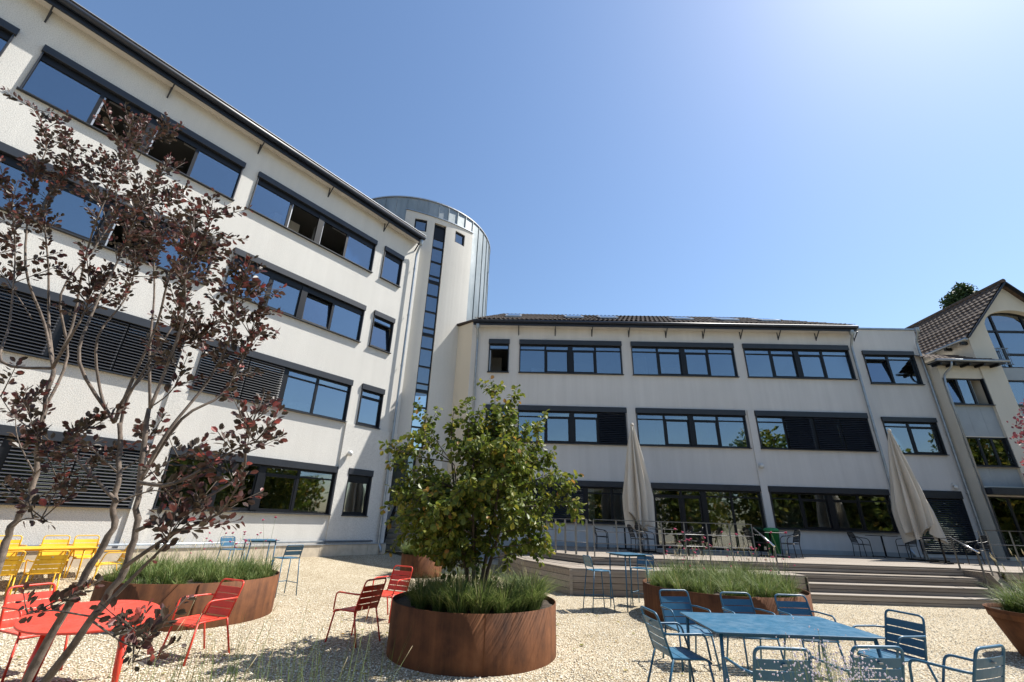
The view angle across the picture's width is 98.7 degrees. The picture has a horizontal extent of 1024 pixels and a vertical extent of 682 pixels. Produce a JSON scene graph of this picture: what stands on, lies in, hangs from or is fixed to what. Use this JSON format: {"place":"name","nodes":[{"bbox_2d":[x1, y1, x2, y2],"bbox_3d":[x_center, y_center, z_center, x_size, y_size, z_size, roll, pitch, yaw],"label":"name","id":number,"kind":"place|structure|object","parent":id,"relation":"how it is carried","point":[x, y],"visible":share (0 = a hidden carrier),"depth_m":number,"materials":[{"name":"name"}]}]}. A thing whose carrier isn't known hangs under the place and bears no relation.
{"place":"outdoors","nodes":[
{"label":"outdoors","id":0,"kind":"place"},
{"bbox_2d":[97,550,288,583],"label":"planter grass","id":1,"kind":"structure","parent":0,"point":[177,572],"depth_m":7.26,"materials":[{"name":"plant"}]},
{"bbox_2d":[56,613,410,681],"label":"foreground grass","id":2,"kind":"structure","parent":0,"point":[228,670],"depth_m":3.10,"materials":[{"name":"plant"}]},
{"bbox_2d":[397,538,427,554],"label":"planter grass","id":3,"kind":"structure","parent":0,"point":[408,550],"depth_m":13.24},
{"bbox_2d":[0,551,1023,681],"bbox_3d":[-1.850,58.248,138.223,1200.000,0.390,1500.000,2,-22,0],"label":"ground","id":4,"kind":"structure","parent":0,"point":[343,571],"depth_m":6.37,"materials":[{"name":"gravel"}]},
{"bbox_2d":[0,551,25,595],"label":"armchair","id":5,"kind":"object","parent":4,"relation":"on","point":[13,569],"visible":0.94,"depth_m":7.71,"materials":[{"name":"yellow paint"}]},
{"bbox_2d":[0,535,26,580],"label":"armchair","id":6,"kind":"object","parent":4,"relation":"on","point":[12,542],"visible":0.37,"depth_m":8.93,"materials":[{"name":"yellow paint"}]},
{"bbox_2d":[0,582,79,681],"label":"armchair","id":7,"kind":"object","parent":4,"relation":"on","point":[7,606],"visible":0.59,"depth_m":4.71,"materials":[{"name":"red paint"}]},
{"bbox_2d":[14,550,69,593],"bbox_3d":[-8.637,4.277,8.097,0.581,0.801,0.540,-14,-27,34],"label":"armchair","id":8,"kind":"object","parent":4,"relation":"on","point":[40,569],"visible":0.95,"depth_m":8.04,"materials":[{"name":"yellow paint"}]},
{"bbox_2d":[8,545,97,579],"bbox_3d":[-9.451,4.287,8.308,0.850,0.691,2.200,-14,-27,34],"label":"dining table","id":9,"kind":"object","parent":4,"relation":"on","point":[84,548],"visible":0.68,"depth_m":8.74,"materials":[{"name":"yellow paint"}]},
{"bbox_2d":[31,535,74,579],"bbox_3d":[-9.607,4.511,9.197,0.581,0.800,0.540,-14,-27,34],"label":"armchair","id":10,"kind":"object","parent":4,"relation":"on","point":[58,542],"visible":0.48,"depth_m":9.38,"materials":[{"name":"yellow paint"}]},
{"bbox_2d":[61,535,99,577],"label":"armchair","id":11,"kind":"object","parent":4,"relation":"on","point":[91,542],"visible":0.68,"depth_m":9.69,"materials":[{"name":"yellow paint"}]},
{"bbox_2d":[13,600,160,681],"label":"oval table","id":12,"kind":"object","parent":4,"relation":"on","point":[72,624],"visible":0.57,"depth_m":3.89,"materials":[{"name":"red paint"}]},
{"bbox_2d":[89,544,128,585],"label":"armchair","id":13,"kind":"object","parent":4,"relation":"on","point":[99,564],"visible":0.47,"depth_m":9.27,"materials":[{"name":"yellow paint"}]},
{"bbox_2d":[0,85,287,681],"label":"smoke tree","id":14,"kind":"object","parent":4,"relation":"on","point":[187,247],"visible":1,"depth_m":2.85,"materials":[{"name":"brown plant"}]},
{"bbox_2d":[90,571,279,632],"bbox_3d":[-5.460,4.328,7.471,2.600,0.652,2.600,2,-22,0],"label":"planter","id":15,"kind":"object","parent":4,"relation":"on","point":[255,599],"visible":0.38,"depth_m":6.59,"materials":[{"name":"metal"}]},
{"bbox_2d":[123,535,278,580],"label":"seed stalks","id":16,"kind":"object","parent":15,"relation":"in","point":[199,556],"visible":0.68,"depth_m":7.53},
{"bbox_2d":[156,578,243,665],"bbox_3d":[-3.767,3.392,5.380,0.540,0.801,0.581,-7,-24,21],"label":"armchair","id":17,"kind":"object","parent":4,"relation":"on","point":[219,598],"visible":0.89,"depth_m":5.50,"materials":[{"name":"red paint"}]},
{"bbox_2d":[0,0,425,569],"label":"office wing","id":18,"kind":"structure","parent":4,"relation":"on","point":[338,255],"depth_m":14.00,"materials":[{"name":"paint"}]},
{"bbox_2d":[0,18,19,56],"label":"window","id":19,"kind":"structure","parent":18,"relation":"in","point":[8,31],"depth_m":11.00,"materials":[{"name":"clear glass"}]},
{"bbox_2d":[0,424,151,508],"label":"window","id":20,"kind":"structure","parent":18,"relation":"in","point":[5,449],"depth_m":10.30,"materials":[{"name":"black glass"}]},
{"bbox_2d":[0,278,183,385],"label":"window","id":21,"kind":"structure","parent":18,"relation":"in","point":[129,321],"depth_m":10.93,"materials":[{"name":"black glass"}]},
{"bbox_2d":[0,141,220,284],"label":"window","id":22,"kind":"structure","parent":18,"relation":"in","point":[9,153],"depth_m":11.47,"materials":[{"name":"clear glass"}]},
{"bbox_2d":[16,44,246,201],"bbox_3d":[-11.057,-6.140,13.290,0.855,1.620,5.080,-14,-27,34],"label":"window","id":23,"kind":"structure","parent":18,"relation":"in","point":[49,56],"depth_m":12.73,"materials":[{"name":"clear glass"}]},
{"bbox_2d":[152,446,338,514],"bbox_3d":[-7.770,4.419,13.516,0.210,1.620,5.100,-14,-27,34],"label":"window","id":24,"kind":"structure","parent":18,"relation":"in","point":[259,478],"depth_m":13.73,"materials":[{"name":"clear glass"}]},
{"bbox_2d":[189,338,353,422],"bbox_3d":[-7.674,1.460,14.730,0.205,1.620,5.100,-14,-27,34],"label":"window","id":25,"kind":"structure","parent":18,"relation":"in","point":[286,366],"depth_m":14.39,"materials":[{"name":"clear glass"}]},
{"bbox_2d":[224,247,366,342],"bbox_3d":[-7.635,-1.475,15.981,0.344,1.620,5.100,-14,-27,34],"label":"window","id":26,"kind":"structure","parent":18,"relation":"in","point":[304,286],"depth_m":16.02,"materials":[{"name":"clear glass"}]},
{"bbox_2d":[248,171,377,273],"bbox_3d":[-7.746,-4.372,17.337,0.855,1.620,5.100,-14,-27,34],"label":"window","id":27,"kind":"structure","parent":18,"relation":"in","point":[359,249],"depth_m":17.31,"materials":[{"name":"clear glass"}]},
{"bbox_2d":[341,468,373,516],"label":"window","id":28,"kind":"structure","parent":18,"relation":"in","point":[360,473],"depth_m":16.25,"materials":[{"name":"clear glass"}]},
{"bbox_2d":[355,383,384,429],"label":"window","id":29,"kind":"structure","parent":18,"relation":"in","point":[366,388],"depth_m":17.43,"materials":[{"name":"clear glass"}]},
{"bbox_2d":[368,310,395,353],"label":"window","id":30,"kind":"structure","parent":18,"relation":"in","point":[379,338],"depth_m":18.61,"materials":[{"name":"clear glass"}]},
{"bbox_2d":[379,246,404,287],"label":"window","id":31,"kind":"structure","parent":18,"relation":"in","point":[392,264],"depth_m":19.78,"materials":[{"name":"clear glass"}]},
{"bbox_2d":[215,536,244,562],"bbox_3d":[-6.728,5.211,10.479,0.501,0.997,0.481,-7,-24,20],"label":"bar stool","id":32,"kind":"object","parent":4,"relation":"on","point":[227,543],"visible":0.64,"depth_m":10.64,"materials":[{"name":"blue paint"}]},
{"bbox_2d":[240,539,279,564],"bbox_3d":[-5.886,5.124,10.090,0.660,1.030,0.660,19,-28,-36],"label":"bar table","id":33,"kind":"object","parent":4,"relation":"on","point":[263,540],"visible":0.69,"depth_m":10.16,"materials":[{"name":"blue paint"}]},
{"bbox_2d":[123,598,411,681],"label":"seed stalks","id":34,"kind":"object","parent":4,"relation":"on","point":[262,650],"visible":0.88,"depth_m":3.15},
{"bbox_2d":[272,544,303,597],"bbox_3d":[-4.932,4.959,9.548,0.501,0.997,0.481,-14,-27,33],"label":"bar stool","id":35,"kind":"object","parent":4,"relation":"on","point":[295,547],"visible":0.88,"depth_m":9.58,"materials":[{"name":"blue paint"}]},
{"bbox_2d":[325,577,386,647],"bbox_3d":[-2.183,3.790,6.226,0.581,0.801,0.540,-9,-25,25],"label":"armchair","id":36,"kind":"object","parent":4,"relation":"on","point":[360,605],"visible":1,"depth_m":6.15,"materials":[{"name":"red paint"}]},
{"bbox_2d":[365,565,412,622],"bbox_3d":[-2.107,4.383,7.664,0.540,0.801,0.581,-8,-24,23],"label":"armchair","id":37,"kind":"object","parent":4,"relation":"on","point":[395,577],"visible":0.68,"depth_m":7.86,"materials":[{"name":"red paint"}]},
{"bbox_2d":[384,505,414,551],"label":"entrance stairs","id":38,"kind":"structure","parent":4,"relation":"on","point":[392,515],"depth_m":17.08,"materials":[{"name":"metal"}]},
{"bbox_2d":[343,195,489,549],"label":"stair tower","id":39,"kind":"structure","parent":4,"relation":"on","point":[451,288],"depth_m":21.83,"materials":[{"name":"paint"}]},
{"bbox_2d":[400,553,441,577],"bbox_3d":[-2.769,6.856,13.419,1.240,0.652,1.240,2,-22,0],"label":"planter","id":40,"kind":"object","parent":4,"relation":"on","point":[418,563],"visible":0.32,"depth_m":12.94,"materials":[{"name":"metal"}]},
{"bbox_2d":[386,589,555,676],"bbox_3d":[-0.523,3.873,5.982,2.236,0.652,2.236,2,-22,0],"label":"planter","id":41,"kind":"object","parent":4,"relation":"on","point":[469,644],"visible":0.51,"depth_m":5.07,"materials":[{"name":"metal"}]},
{"bbox_2d":[389,569,445,605],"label":"grass tuft","id":42,"kind":"object","parent":41,"relation":"on","point":[412,602],"visible":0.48,"depth_m":5.80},
{"bbox_2d":[392,571,450,609],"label":"grass tuft","id":43,"kind":"object","parent":41,"relation":"on","point":[420,599],"visible":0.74,"depth_m":5.54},
{"bbox_2d":[410,580,462,611],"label":"grass tuft","id":44,"kind":"object","parent":41,"relation":"on","point":[437,605],"visible":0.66,"depth_m":5.38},
{"bbox_2d":[399,557,485,604],"bbox_3d":[-0.901,3.213,5.938,1.356,0.636,1.279,-2,-23,9],"label":"grass tuft","id":45,"kind":"object","parent":41,"relation":"on","point":[440,580],"visible":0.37,"depth_m":5.89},
{"bbox_2d":[425,563,484,608],"bbox_3d":[-0.640,3.162,5.774,1.210,0.622,1.150,2,-22,0],"label":"grass tuft","id":46,"kind":"object","parent":41,"relation":"on","point":[458,584],"visible":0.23,"depth_m":5.76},
{"bbox_2d":[423,560,503,613],"bbox_3d":[-0.604,3.021,5.454,1.195,0.642,1.248,12,-24,-23],"label":"grass tuft","id":47,"kind":"object","parent":41,"relation":"on","point":[456,605],"visible":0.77,"depth_m":5.27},
{"bbox_2d":[433,561,517,613],"bbox_3d":[-0.425,3.019,5.415,1.259,0.626,1.335,-11,-26,28],"label":"grass tuft","id":48,"kind":"object","parent":41,"relation":"on","point":[478,605],"visible":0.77,"depth_m":5.27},
{"bbox_2d":[378,375,586,592],"bbox_3d":[-0.517,2.183,6.814,3.004,3.323,2.663,21,-29,-39],"label":"garden tree","id":49,"kind":"object","parent":41,"relation":"in","point":[499,468],"visible":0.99,"depth_m":6.21,"materials":[{"name":"green plant"}]},
{"bbox_2d":[462,558,511,590],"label":"grass tuft","id":50,"kind":"object","parent":41,"relation":"on","point":[493,575],"visible":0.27,"depth_m":6.87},
{"bbox_2d":[464,570,537,613],"bbox_3d":[-0.135,3.092,5.459,1.056,0.543,1.003,4,-22,-6],"label":"grass tuft","id":51,"kind":"object","parent":41,"relation":"on","point":[501,607],"visible":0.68,"depth_m":5.33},
{"bbox_2d":[471,562,553,600],"bbox_3d":[-0.120,3.261,5.979,1.164,0.625,1.215,-18,-29,39],"label":"grass tuft","id":52,"kind":"object","parent":41,"relation":"on","point":[514,584],"visible":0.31,"depth_m":5.94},
{"bbox_2d":[495,580,544,612],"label":"grass tuft","id":53,"kind":"object","parent":41,"relation":"on","point":[517,607],"visible":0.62,"depth_m":5.49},
{"bbox_2d":[501,561,557,590],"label":"grass tuft","id":54,"kind":"object","parent":41,"relation":"on","point":[534,577],"visible":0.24,"depth_m":6.58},
{"bbox_2d":[495,556,569,610],"bbox_3d":[0.329,3.198,5.818,1.202,0.646,1.255,-14,-27,34],"label":"grass tuft","id":55,"kind":"object","parent":41,"relation":"on","point":[535,603],"visible":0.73,"depth_m":5.70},
{"bbox_2d":[511,565,573,604],"bbox_3d":[0.271,3.347,6.117,1.266,0.594,1.194,1,-22,3],"label":"grass tuft","id":56,"kind":"object","parent":41,"relation":"on","point":[535,583],"visible":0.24,"depth_m":6.07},
{"bbox_2d":[582,555,615,612],"bbox_3d":[1.764,4.960,9.033,0.501,0.997,0.481,8,-23,-14],"label":"bar stool","id":57,"kind":"object","parent":4,"relation":"on","point":[587,558],"visible":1,"depth_m":9.03,"materials":[{"name":"blue paint"}]},
{"bbox_2d":[606,552,648,612],"bbox_3d":[2.461,5.049,9.256,0.660,1.040,0.660,11,-24,-22],"label":"bar table","id":58,"kind":"object","parent":4,"relation":"on","point":[627,554],"visible":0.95,"depth_m":9.29,"materials":[{"name":"blue paint"}]},
{"bbox_2d":[630,554,654,604],"bbox_3d":[2.919,5.297,9.764,0.481,0.997,0.501,-14,-27,34],"label":"bar stool","id":59,"kind":"object","parent":4,"relation":"on","point":[642,561],"visible":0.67,"depth_m":9.98,"materials":[{"name":"blue paint"}]},
{"bbox_2d":[640,606,714,681],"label":"armchair","id":60,"kind":"object","parent":4,"relation":"on","point":[681,653],"visible":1,"depth_m":4.47,"materials":[{"name":"blue paint"}]},
{"bbox_2d":[447,313,915,577],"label":"office wing","id":61,"kind":"structure","parent":4,"relation":"on","point":[759,424],"depth_m":19.55,"materials":[{"name":"paint"}]},
{"bbox_2d":[487,339,509,372],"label":"window","id":62,"kind":"structure","parent":61,"relation":"in","point":[492,342],"depth_m":20.55,"materials":[{"name":"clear glass"}]},
{"bbox_2d":[518,339,623,374],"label":"window","id":63,"kind":"structure","parent":61,"relation":"in","point":[570,344],"depth_m":20.43,"materials":[{"name":"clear glass"}]},
{"bbox_2d":[518,405,627,445],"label":"window","id":64,"kind":"structure","parent":61,"relation":"in","point":[571,410],"depth_m":19.17,"materials":[{"name":"grey metal"}]},
{"bbox_2d":[521,479,636,524],"bbox_3d":[2.727,6.542,17.898,5.200,1.640,0.205,1,-22,2],"label":"window","id":65,"kind":"structure","parent":61,"relation":"in","point":[583,499],"depth_m":17.98,"materials":[{"name":"glass"}]},
{"bbox_2d":[630,341,739,377],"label":"window","id":66,"kind":"structure","parent":61,"relation":"in","point":[682,346],"depth_m":20.26,"materials":[{"name":"grey glass"}]},
{"bbox_2d":[635,408,751,448],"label":"window","id":67,"kind":"structure","parent":61,"relation":"in","point":[690,413],"depth_m":19.06,"materials":[{"name":"grey glass"}]},
{"bbox_2d":[651,483,768,551],"bbox_3d":[7.882,7.017,17.590,4.400,2.450,0.190,1,-22,2],"label":"window","id":68,"kind":"structure","parent":61,"relation":"in","point":[702,489],"depth_m":17.85,"materials":[{"name":"grey glass"}]},
{"bbox_2d":[742,343,857,379],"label":"window","id":69,"kind":"structure","parent":61,"relation":"in","point":[843,361],"depth_m":20.07,"materials":[{"name":"grey glass"}]},
{"bbox_2d":[754,410,878,451],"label":"window","id":70,"kind":"structure","parent":61,"relation":"in","point":[784,415],"depth_m":18.75,"materials":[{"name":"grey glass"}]},
{"bbox_2d":[768,486,899,533],"bbox_3d":[12.800,6.731,17.578,4.780,1.640,0.210,1,-22,2],"label":"window","id":71,"kind":"structure","parent":61,"relation":"in","point":[828,493],"depth_m":17.70,"materials":[{"name":"grey glass"}]},
{"bbox_2d":[659,589,720,670],"bbox_3d":[2.259,3.713,5.697,0.540,0.801,0.581,4,-22,-6],"label":"armchair","id":72,"kind":"object","parent":4,"relation":"on","point":[685,603],"visible":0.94,"depth_m":5.88,"materials":[{"name":"blue paint"}]},
{"bbox_2d":[643,578,814,632],"bbox_3d":[4.091,5.079,8.509,2.960,0.612,2.960,2,-22,0],"label":"planter","id":73,"kind":"object","parent":4,"relation":"on","point":[712,603],"visible":0.34,"depth_m":7.51,"materials":[{"name":"metal"}]},
{"bbox_2d":[647,542,788,592],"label":"seed stalks","id":74,"kind":"object","parent":73,"relation":"on","point":[748,559],"visible":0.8,"depth_m":8.62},
{"bbox_2d":[719,592,784,674],"bbox_3d":[3.053,3.712,5.632,0.540,0.801,0.581,2,-22,-2],"label":"armchair","id":75,"kind":"object","parent":4,"relation":"on","point":[750,608],"visible":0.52,"depth_m":5.91,"materials":[{"name":"blue paint"}]},
{"bbox_2d":[498,545,1023,608],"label":"terrace deck","id":76,"kind":"structure","parent":4,"relation":"on","point":[891,585],"depth_m":11.41,"materials":[{"name":"grey concrete"}]},
{"bbox_2d":[526,518,588,555],"bbox_3d":[1.070,6.485,14.667,0.520,1.053,5.280,9,-23,-16],"label":"railing","id":77,"kind":"object","parent":76,"relation":"on","point":[575,541],"visible":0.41,"depth_m":12.98,"materials":[{"name":"metal"}]},
{"bbox_2d":[627,524,648,553],"bbox_3d":[4.107,6.480,14.416,0.544,0.853,0.525,4,-22,-5],"label":"bistro chair","id":78,"kind":"object","parent":76,"relation":"on","point":[633,534],"visible":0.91,"depth_m":14.34,"materials":[{"name":"black metal"}]},
{"bbox_2d":[622,423,656,552],"bbox_3d":[4.516,5.188,15.950,1.076,4.430,0.948,2,-22,0],"label":"parasol","id":79,"kind":"object","parent":76,"relation":"on","point":[638,499],"visible":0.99,"depth_m":15.63,"materials":[{"name":"fabric"}]},
{"bbox_2d":[593,519,774,561],"bbox_3d":[4.527,5.390,11.734,4.510,1.053,1.108,2,-22,0],"label":"railing","id":80,"kind":"object","parent":76,"relation":"on","point":[663,545],"visible":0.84,"depth_m":12.28,"materials":[{"name":"metal"}]},
{"bbox_2d":[743,528,768,556],"bbox_3d":[8.102,6.703,14.651,0.544,0.853,0.525,2,-22,0],"label":"bistro chair","id":81,"kind":"object","parent":76,"relation":"on","point":[747,532],"visible":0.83,"depth_m":14.71,"materials":[{"name":"black metal"}]},
{"bbox_2d":[763,528,780,553],"bbox_3d":[9.915,7.574,16.695,0.540,0.900,0.540,2,-22,0],"label":"waste bin","id":82,"kind":"object","parent":76,"relation":"on","point":[776,538],"visible":0.83,"depth_m":16.55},
{"bbox_2d":[780,530,803,558],"bbox_3d":[9.183,6.641,14.416,0.544,0.853,0.525,0,-22,5],"label":"bistro chair","id":83,"kind":"object","parent":76,"relation":"on","point":[795,534],"visible":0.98,"depth_m":14.44,"materials":[{"name":"black metal"}]},
{"bbox_2d":[847,531,873,556],"bbox_3d":[12.977,7.582,16.414,0.544,0.853,0.525,-1,-23,8],"label":"bistro chair","id":84,"kind":"object","parent":76,"relation":"on","point":[852,536],"visible":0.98,"depth_m":16.46,"materials":[{"name":"black metal"}]},
{"bbox_2d":[887,429,949,561],"bbox_3d":[14.286,5.384,15.712,1.328,4.460,1.041,2,-22,0],"label":"parasol","id":85,"kind":"object","parent":76,"relation":"on","point":[914,516],"visible":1,"depth_m":15.42,"materials":[{"name":"fabric"}]},
{"bbox_2d":[920,537,963,563],"bbox_3d":[13.745,6.684,14.030,0.700,0.735,0.700,11,-24,-21],"label":"bistro table","id":86,"kind":"object","parent":76,"relation":"on","point":[942,550],"visible":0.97,"depth_m":13.97,"materials":[{"name":"black metal"}]},
{"bbox_2d":[963,535,995,565],"bbox_3d":[14.589,6.526,13.719,0.544,0.853,0.525,-3,-23,10],"label":"bistro chair","id":87,"kind":"object","parent":76,"relation":"on","point":[985,542],"visible":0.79,"depth_m":13.78,"materials":[{"name":"black metal"}]},
{"bbox_2d":[949,530,1023,575],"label":"railing","id":88,"kind":"object","parent":76,"relation":"on","point":[1014,545],"visible":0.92,"depth_m":11.43,"materials":[{"name":"metal"}]},
{"bbox_2d":[723,646,812,681],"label":"armchair","id":89,"kind":"object","parent":4,"relation":"on","point":[769,664],"visible":0.85,"depth_m":3.25,"materials":[{"name":"blue paint"}]},
{"bbox_2d":[680,612,889,681],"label":"dining table","id":90,"kind":"object","parent":4,"relation":"on","point":[721,625],"visible":0.92,"depth_m":4.45,"materials":[{"name":"blue paint"}]},
{"bbox_2d":[774,594,849,677],"bbox_3d":[3.765,3.716,5.586,0.540,0.801,0.581,1,-22,2],"label":"armchair","id":91,"kind":"object","parent":4,"relation":"on","point":[795,610],"visible":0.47,"depth_m":5.87,"materials":[{"name":"blue paint"}]},
{"bbox_2d":[726,617,903,681],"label":"pale blossoms","id":92,"kind":"object","parent":4,"relation":"on","point":[837,670],"visible":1,"depth_m":2.22,"materials":[{"name":"plant"}]},
{"bbox_2d":[808,645,904,681],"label":"armchair","id":93,"kind":"object","parent":4,"relation":"on","point":[898,671],"visible":0.74,"depth_m":3.38,"materials":[{"name":"blue paint"}]},
{"bbox_2d":[852,609,937,681],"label":"armchair","id":94,"kind":"object","parent":4,"relation":"on","point":[907,636],"visible":0.74,"depth_m":4.78,"materials":[{"name":"blue paint"}]},
{"bbox_2d":[908,644,1005,681],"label":"armchair","id":95,"kind":"object","parent":4,"relation":"on","point":[998,664],"visible":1,"depth_m":3.50,"materials":[{"name":"blue paint"}]},
{"bbox_2d":[938,282,977,308],"bbox_3d":[39.953,5.197,35.151,5.228,22.844,5.063,2,-22,0],"label":"evergreen tree","id":96,"kind":"object","parent":4,"relation":"on","point":[960,291],"visible":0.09,"depth_m":38.69,"materials":[{"name":"green plant"}]},
{"bbox_2d":[982,603,1023,656],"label":"planter","id":97,"kind":"object","parent":4,"relation":"on","point":[1010,624],"visible":0.75,"depth_m":6.35,"materials":[{"name":"metal"}]},
{"bbox_2d":[1006,398,1023,473],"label":"red shrub","id":98,"kind":"object","parent":4,"relation":"on","point":[1020,434],"visible":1,"depth_m":6.21,"materials":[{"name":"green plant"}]},
{"bbox_2d":[74,0,1023,449],"label":"sky","id":99,"kind":"structure","parent":0,"point":[855,162],"materials":[{"name":"blue"}]},
{"bbox_2d":[635,555,809,597],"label":"planter grass","id":100,"kind":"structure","parent":0,"point":[764,585],"depth_m":8.16,"materials":[{"name":"plant"}]},
{"bbox_2d":[853,327,996,578],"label":"link building","id":101,"kind":"structure","parent":0,"point":[906,408],"depth_m":19.29,"materials":[{"name":"paint"}]},
{"bbox_2d":[861,350,925,384],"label":"window","id":102,"kind":"structure","parent":101,"relation":"in","point":[902,366],"depth_m":20.40,"materials":[{"name":"blue glass"}]},
{"bbox_2d":[880,417,948,455],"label":"window","id":103,"kind":"structure","parent":101,"relation":"in","point":[913,435],"depth_m":19.20,"materials":[{"name":"blue glass"}]},
{"bbox_2d":[919,490,980,555],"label":"window","id":104,"kind":"structure","parent":101,"relation":"in","point":[949,508],"depth_m":17.76,"materials":[{"name":"black glass"}]},
{"bbox_2d":[906,279,1023,580],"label":"gabled house","id":105,"kind":"structure","parent":0,"point":[971,346],"depth_m":19.34,"materials":[{"name":"paint"}]},
{"bbox_2d":[943,378,995,405],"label":"window","id":106,"kind":"structure","parent":105,"relation":"in","point":[964,394],"depth_m":19.37,"materials":[{"name":"blue glass"}]},
{"bbox_2d":[966,437,1020,467],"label":"window","id":107,"kind":"structure","parent":105,"relation":"in","point":[986,452],"depth_m":18.38,"materials":[{"name":"clear glass"}]},
{"bbox_2d":[987,313,1023,366],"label":"window","id":108,"kind":"structure","parent":105,"relation":"in","point":[1012,340],"depth_m":20.42,"materials":[{"name":"clear glass"}]},
{"bbox_2d":[988,496,1023,556],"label":"window","id":109,"kind":"structure","parent":105,"relation":"in","point":[1008,512],"depth_m":17.40,"materials":[{"name":"clear glass"}]},
{"bbox_2d":[1008,381,1023,405],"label":"window","id":110,"kind":"structure","parent":105,"relation":"in","point":[1017,387],"depth_m":19.45,"materials":[{"name":"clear glass"}]},
{"bbox_2d":[975,566,1023,612],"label":"planter grass","id":111,"kind":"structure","parent":0,"point":[1012,605],"depth_m":6.67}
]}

